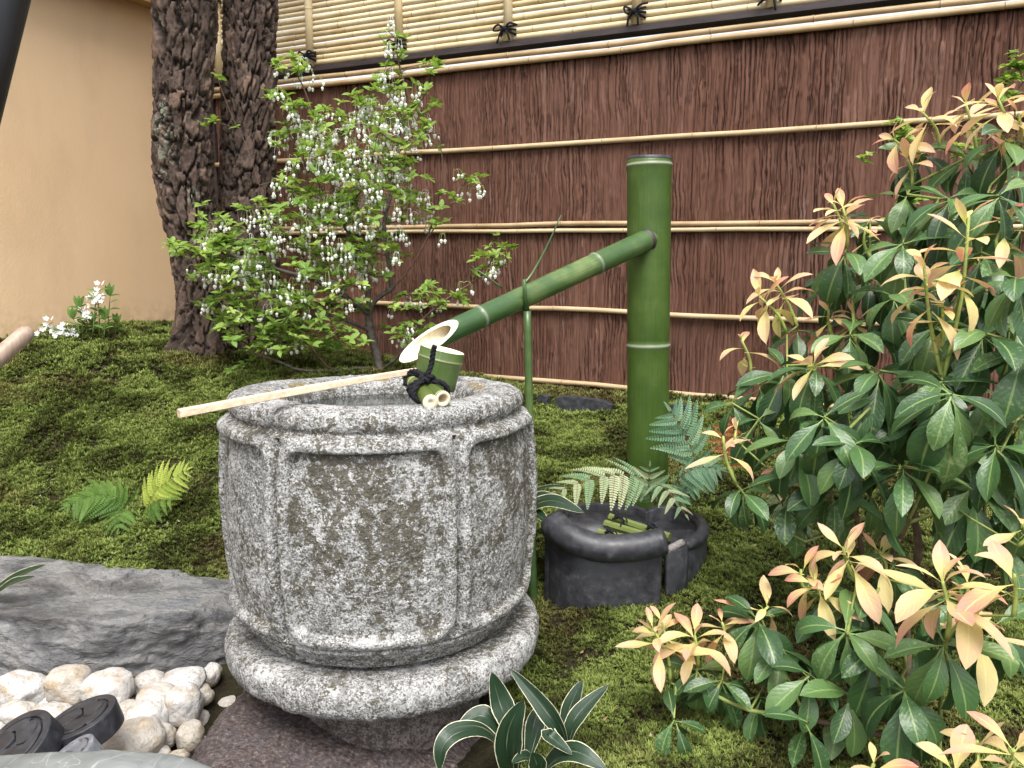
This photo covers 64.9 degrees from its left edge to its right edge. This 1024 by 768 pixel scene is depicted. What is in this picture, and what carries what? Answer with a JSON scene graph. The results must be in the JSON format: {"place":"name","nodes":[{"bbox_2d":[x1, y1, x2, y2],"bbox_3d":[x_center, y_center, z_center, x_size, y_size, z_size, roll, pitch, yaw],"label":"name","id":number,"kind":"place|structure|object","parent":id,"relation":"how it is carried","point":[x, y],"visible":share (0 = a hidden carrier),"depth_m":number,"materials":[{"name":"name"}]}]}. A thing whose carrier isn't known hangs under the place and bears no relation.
{"place":"outdoors","nodes":[
{"label":"outdoors","id":0,"kind":"place"},
{"bbox_2d":[0,332,1023,767],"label":"ground","id":1,"kind":"structure","parent":0,"point":[480,754],"depth_m":1.68,"materials":[{"name":"soil"}]},
{"bbox_2d":[0,0,30,123],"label":"leaning post","id":2,"kind":"object","parent":1,"relation":"on","point":[13,15],"visible":1,"depth_m":0.78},
{"bbox_2d":[0,326,34,367],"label":"wooden handle","id":3,"kind":"object","parent":1,"relation":"on","point":[14,343],"visible":1,"depth_m":1.18,"materials":[{"name":"brown wood"}]},
{"bbox_2d":[0,669,45,705],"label":"cobble","id":4,"kind":"object","parent":1,"relation":"on","point":[23,685],"visible":0.56,"depth_m":1.40,"materials":[{"name":"white stone"}]},
{"bbox_2d":[31,701,71,717],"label":"cobble","id":5,"kind":"object","parent":1,"relation":"on","point":[54,709],"visible":0.28,"depth_m":1.34,"materials":[{"name":"white stone"}]},
{"bbox_2d":[42,664,91,705],"bbox_3d":[-0.791,0.540,1.438,0.077,0.076,0.074,0,9,0],"label":"cobble","id":6,"kind":"object","parent":1,"relation":"on","point":[62,683],"visible":0.65,"depth_m":1.41,"materials":[{"name":"beige stone"}]},
{"bbox_2d":[59,734,104,751],"bbox_3d":[-0.592,0.513,1.093,0.073,0.057,0.071,0,9,0],"label":"roof tile end","id":7,"kind":"object","parent":1,"relation":"on","point":[87,742],"visible":0.47,"depth_m":1.10,"materials":[{"name":"grey ceramic"}]},
{"bbox_2d":[0,749,210,767],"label":"pale slab","id":8,"kind":"structure","parent":1,"relation":"on","point":[106,758],"depth_m":0.96,"materials":[{"name":"grey stone"}]},
{"bbox_2d":[79,667,135,702],"bbox_3d":[-0.714,0.545,1.424,0.084,0.072,0.074,0,9,0],"label":"cobble","id":9,"kind":"object","parent":1,"relation":"on","point":[119,683],"visible":0.6,"depth_m":1.40,"materials":[{"name":"white stone"}]},
{"bbox_2d":[0,0,221,337],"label":"garden wall","id":10,"kind":"structure","parent":1,"relation":"on","point":[79,213],"depth_m":3.06,"materials":[{"name":"paint"}]},
{"bbox_2d":[0,556,234,677],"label":"grey boulder","id":11,"kind":"object","parent":1,"relation":"on","point":[54,613],"visible":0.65,"depth_m":1.53,"materials":[{"name":"stone"}]},
{"bbox_2d":[0,564,44,590],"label":"variegated lily","id":12,"kind":"object","parent":11,"relation":"on","point":[14,578],"visible":1,"depth_m":1.53,"materials":[{"name":"green plant"}]},
{"bbox_2d":[0,695,235,756],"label":"pebbles","id":13,"kind":"object","parent":1,"relation":"on","point":[222,702],"visible":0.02,"depth_m":1.44,"materials":[{"name":"white stone"}]},
{"bbox_2d":[0,700,37,723],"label":"cobble","id":14,"kind":"object","parent":13,"relation":"on","point":[11,710],"visible":0.62,"depth_m":1.35,"materials":[{"name":"white stone"}]},
{"bbox_2d":[0,709,63,755],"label":"roof tile end","id":15,"kind":"object","parent":13,"relation":"on","point":[37,731],"visible":0.84,"depth_m":1.12,"materials":[{"name":"grey ceramic"}]},
{"bbox_2d":[55,694,123,749],"bbox_3d":[-0.625,0.500,1.177,0.106,0.061,0.104,0,9,0],"label":"roof tile end","id":16,"kind":"object","parent":13,"relation":"on","point":[100,718],"visible":0.68,"depth_m":1.17,"materials":[{"name":"grey ceramic"}]},
{"bbox_2d":[119,699,134,720],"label":"cobble","id":17,"kind":"object","parent":13,"relation":"on","point":[125,705],"visible":0.22,"depth_m":1.37,"materials":[{"name":"white stone"}]},
{"bbox_2d":[133,669,164,698],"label":"cobble","id":18,"kind":"object","parent":13,"relation":"on","point":[141,679],"visible":0.41,"depth_m":1.47,"materials":[{"name":"white stone"}]},
{"bbox_2d":[135,682,173,700],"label":"cobble","id":19,"kind":"object","parent":13,"relation":"on","point":[162,688],"visible":0.38,"depth_m":1.39,"materials":[{"name":"white stone"}]},
{"bbox_2d":[59,459,192,535],"bbox_3d":[-0.919,0.272,1.932,0.330,0.186,0.148,2,9,14],"label":"fern","id":20,"kind":"object","parent":1,"relation":"on","point":[88,505],"visible":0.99,"depth_m":1.93,"materials":[{"name":"green plant"}]},
{"bbox_2d":[102,716,166,752],"bbox_3d":[-0.598,0.564,1.273,0.097,0.069,0.081,0,9,0],"label":"cobble","id":21,"kind":"object","parent":1,"relation":"on","point":[143,734],"visible":0.53,"depth_m":1.25,"materials":[{"name":"beige stone"}]},
{"bbox_2d":[125,693,168,722],"bbox_3d":[-0.609,0.555,1.350,0.070,0.060,0.066,0,9,0],"label":"cobble","id":22,"kind":"object","parent":1,"relation":"on","point":[151,705],"visible":0.56,"depth_m":1.33,"materials":[{"name":"white stone"}]},
{"bbox_2d":[158,745,170,753],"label":"cobble","id":23,"kind":"object","parent":1,"relation":"on","point":[165,749],"visible":0.4,"depth_m":1.27,"materials":[{"name":"beige stone"}]},
{"bbox_2d":[162,722,176,747],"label":"cobble","id":24,"kind":"object","parent":1,"relation":"on","point":[171,731],"visible":0.28,"depth_m":1.32,"materials":[{"name":"beige stone"}]},
{"bbox_2d":[169,749,190,757],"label":"cobble","id":25,"kind":"object","parent":1,"relation":"on","point":[182,752],"visible":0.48,"depth_m":1.26,"materials":[{"name":"beige stone"}]},
{"bbox_2d":[160,666,206,688],"bbox_3d":[-0.596,0.537,1.459,0.084,0.045,0.067,0,9,0],"label":"cobble","id":26,"kind":"object","parent":1,"relation":"on","point":[197,675],"visible":0.57,"depth_m":1.44,"materials":[{"name":"white stone"}]},
{"bbox_2d":[164,681,204,729],"bbox_3d":[-0.562,0.553,1.377,0.062,0.072,0.066,0,9,0],"label":"cobble","id":27,"kind":"object","parent":1,"relation":"on","point":[184,701],"visible":0.73,"depth_m":1.35,"materials":[{"name":"white stone"}]},
{"bbox_2d":[175,719,204,752],"bbox_3d":[-0.530,0.581,1.325,0.043,0.046,0.046,0,9,0],"label":"cobble","id":28,"kind":"object","parent":1,"relation":"on","point":[189,737],"visible":0.88,"depth_m":1.31,"materials":[{"name":"beige stone"}]},
{"bbox_2d":[150,0,249,359],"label":"pine tree","id":29,"kind":"object","parent":1,"relation":"on","point":[184,43],"visible":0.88,"depth_m":2.63,"materials":[{"name":"brown plant"}]},
{"bbox_2d":[200,683,214,705],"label":"cobble","id":30,"kind":"object","parent":1,"relation":"on","point":[207,691],"visible":0.38,"depth_m":1.44,"materials":[{"name":"white stone"}]},
{"bbox_2d":[204,662,222,687],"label":"cobble","id":31,"kind":"object","parent":1,"relation":"on","point":[213,671],"visible":0.69,"depth_m":1.51,"materials":[{"name":"white stone"}]},
{"bbox_2d":[217,0,292,350],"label":"pine tree","id":32,"kind":"object","parent":1,"relation":"on","point":[249,37],"visible":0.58,"depth_m":2.80,"materials":[{"name":"brown plant"}]},
{"bbox_2d":[191,690,480,767],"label":"reddish rock","id":33,"kind":"object","parent":1,"relation":"on","point":[247,730],"visible":0.41,"depth_m":1.21,"materials":[{"name":"brown stone"}]},
{"bbox_2d":[304,698,479,751],"bbox_3d":[-0.218,0.524,1.383,0.326,0.169,0.324,0,9,0],"label":"foundation stone","id":34,"kind":"object","parent":1,"relation":"on","point":[413,733],"visible":0.16,"depth_m":1.24,"materials":[{"name":"stone"}]},
{"bbox_2d":[224,593,538,721],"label":"stone plinth","id":35,"kind":"structure","parent":34,"relation":"on","point":[258,669],"depth_m":1.17,"materials":[{"name":"stone"}]},
{"bbox_2d":[217,375,537,667],"bbox_3d":[-0.218,0.191,1.345,0.522,0.390,0.503,0,9,0],"label":"water basin","id":36,"kind":"object","parent":35,"relation":"on","point":[372,536],"visible":0.95,"depth_m":1.13,"materials":[{"name":"stone"}]},
{"bbox_2d":[303,394,451,405],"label":"water","id":37,"kind":"structure","parent":36,"relation":"in","point":[377,399],"depth_m":1.40,"materials":[{"name":"grey liquid"}]},
{"bbox_2d":[402,344,449,407],"bbox_3d":[-0.129,-0.018,1.194,0.064,0.086,0.161,-3,9,-18],"label":"ladle rest","id":38,"kind":"object","parent":36,"relation":"on","point":[423,389],"visible":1,"depth_m":1.16,"materials":[{"name":"green wood"}]},
{"bbox_2d":[177,343,463,417],"bbox_3d":[-0.260,-0.010,1.156,0.430,0.075,0.074,-6,11,-33],"label":"bamboo ladle","id":39,"kind":"object","parent":38,"relation":"on","point":[448,362],"visible":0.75,"depth_m":1.18,"materials":[{"name":"brown wood"}]},
{"bbox_2d":[0,318,1023,767],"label":"moss","id":40,"kind":"object","parent":1,"relation":"on","point":[594,444],"visible":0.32,"depth_m":1.93,"materials":[{"name":"green plant"}]},
{"bbox_2d":[34,280,124,337],"bbox_3d":[-1.532,-0.254,2.832,0.309,0.221,0.118,0,9,0],"label":"white flower plant","id":41,"kind":"object","parent":40,"relation":"on","point":[60,329],"visible":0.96,"depth_m":2.83,"materials":[{"name":"white plant"}]},
{"bbox_2d":[161,15,518,374],"bbox_3d":[-0.538,-0.548,2.499,1.120,1.128,0.566,0,9,0],"label":"enkianthus shrub","id":42,"kind":"object","parent":40,"relation":"on","point":[342,169],"visible":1,"depth_m":2.44,"materials":[{"name":"green plant"}]},
{"bbox_2d":[12,347,999,743],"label":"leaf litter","id":43,"kind":"object","parent":40,"relation":"on","point":[582,651],"visible":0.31,"depth_m":1.45,"materials":[{"name":"brown plant"}]},
{"bbox_2d":[615,522,1023,767],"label":"pieris bush","id":44,"kind":"object","parent":40,"relation":"on","point":[968,630],"visible":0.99,"depth_m":1.07,"materials":[{"name":"green plant"}]},
{"bbox_2d":[685,363,1023,647],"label":"pieris bush","id":45,"kind":"object","parent":40,"relation":"on","point":[940,450],"visible":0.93,"depth_m":1.16,"materials":[{"name":"green plant"}]},
{"bbox_2d":[851,711,1023,767],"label":"pieris bush","id":46,"kind":"object","parent":40,"relation":"on","point":[964,743],"visible":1,"depth_m":0.82,"materials":[{"name":"beige plant"}]},
{"bbox_2d":[471,215,561,601],"bbox_3d":[0.007,0.058,1.603,0.169,0.769,0.077,8,12,42],"label":"bamboo prop","id":47,"kind":"object","parent":1,"relation":"on","point":[529,395],"visible":0.56,"depth_m":1.54,"materials":[{"name":"green wood"}]},
{"bbox_2d":[433,669,607,767],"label":"variegated lily","id":48,"kind":"object","parent":1,"relation":"on","point":[502,717],"visible":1,"depth_m":1.08,"materials":[{"name":"green plant"}]},
{"bbox_2d":[399,154,672,508],"bbox_3d":[0.072,-0.049,1.651,0.750,0.859,0.110,-8,12,-41],"label":"bamboo fountain","id":49,"kind":"object","parent":1,"relation":"on","point":[643,249],"visible":0.94,"depth_m":1.79,"materials":[{"name":"wood"}]},
{"bbox_2d":[537,394,550,406],"bbox_3d":[0.104,0.071,2.643,0.036,0.077,0.028,6,11,34],"label":"sunken tile","id":50,"kind":"object","parent":1,"relation":"on","point":[545,399],"visible":0.53,"depth_m":2.63,"materials":[{"name":"grey stone"}]},
{"bbox_2d":[536,484,583,520],"bbox_3d":[0.072,0.283,1.615,0.085,0.149,0.150,-4,10,-22],"label":"variegated lily","id":51,"kind":"object","parent":1,"relation":"on","point":[546,499],"visible":0.39,"depth_m":1.59,"materials":[{"name":"green plant"}]},
{"bbox_2d":[555,395,612,413],"bbox_3d":[0.230,0.081,2.571,0.184,0.080,0.028,4,10,22],"label":"sunken tile","id":52,"kind":"object","parent":1,"relation":"on","point":[572,402],"visible":0.62,"depth_m":2.56,"materials":[{"name":"grey stone"}]},
{"bbox_2d":[212,0,1023,427],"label":"bamboo fence","id":53,"kind":"object","parent":1,"relation":"on","point":[762,138],"visible":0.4,"depth_m":2.71,"materials":[{"name":"brown wood"}]},
{"bbox_2d":[541,502,709,611],"bbox_3d":[0.238,0.380,1.681,0.364,0.296,0.352,0,9,0],"label":"tile drain","id":54,"kind":"object","parent":1,"relation":"on","point":[587,564],"visible":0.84,"depth_m":1.56,"materials":[{"name":"ceramic"}]},
{"bbox_2d":[597,510,671,540],"bbox_3d":[0.234,0.290,1.593,0.137,0.055,0.092,6,11,36],"label":"bamboo grate","id":55,"kind":"object","parent":54,"relation":"in","point":[615,522],"visible":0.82,"depth_m":1.61,"materials":[{"name":"green wood"}]},
{"bbox_2d":[550,396,728,519],"bbox_3d":[0.266,0.164,1.702,0.397,0.245,0.227,0,9,0],"label":"fern","id":56,"kind":"object","parent":1,"relation":"on","point":[649,487],"visible":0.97,"depth_m":1.74,"materials":[{"name":"green plant"}]},
{"bbox_2d":[670,403,692,413],"bbox_3d":[0.514,0.097,2.441,0.063,0.077,0.028,5,10,28],"label":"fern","id":57,"kind":"object","parent":1,"relation":"on","point":[683,406],"visible":0.21,"depth_m":2.43,"materials":[{"name":"green plant"}]},
{"bbox_2d":[707,416,757,486],"bbox_3d":[0.450,0.139,1.619,0.124,0.170,0.024,-2,9,-11],"label":"fern","id":58,"kind":"object","parent":1,"relation":"on","point":[728,438],"visible":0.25,"depth_m":1.61,"materials":[{"name":"green plant"}]},
{"bbox_2d":[766,494,815,546],"bbox_3d":[0.530,0.253,1.515,0.103,0.141,0.125,7,11,39],"label":"fern","id":59,"kind":"object","parent":1,"relation":"on","point":[781,507],"visible":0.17,"depth_m":1.51,"materials":[{"name":"plant"}]},
{"bbox_2d":[720,81,1023,680],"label":"pieris bush","id":60,"kind":"object","parent":1,"relation":"on","point":[942,336],"visible":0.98,"depth_m":1.28,"materials":[{"name":"green plant"}]},
{"bbox_2d":[856,49,1023,509],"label":"young shrub","id":61,"kind":"object","parent":1,"relation":"on","point":[1014,63],"visible":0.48,"depth_m":1.64,"materials":[{"name":"green plant"}]},
{"bbox_2d":[222,0,1019,85],"label":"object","id":62,"kind":"structure","parent":0,"point":[906,12],"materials":[{"name":"beige wood"}]}
]}

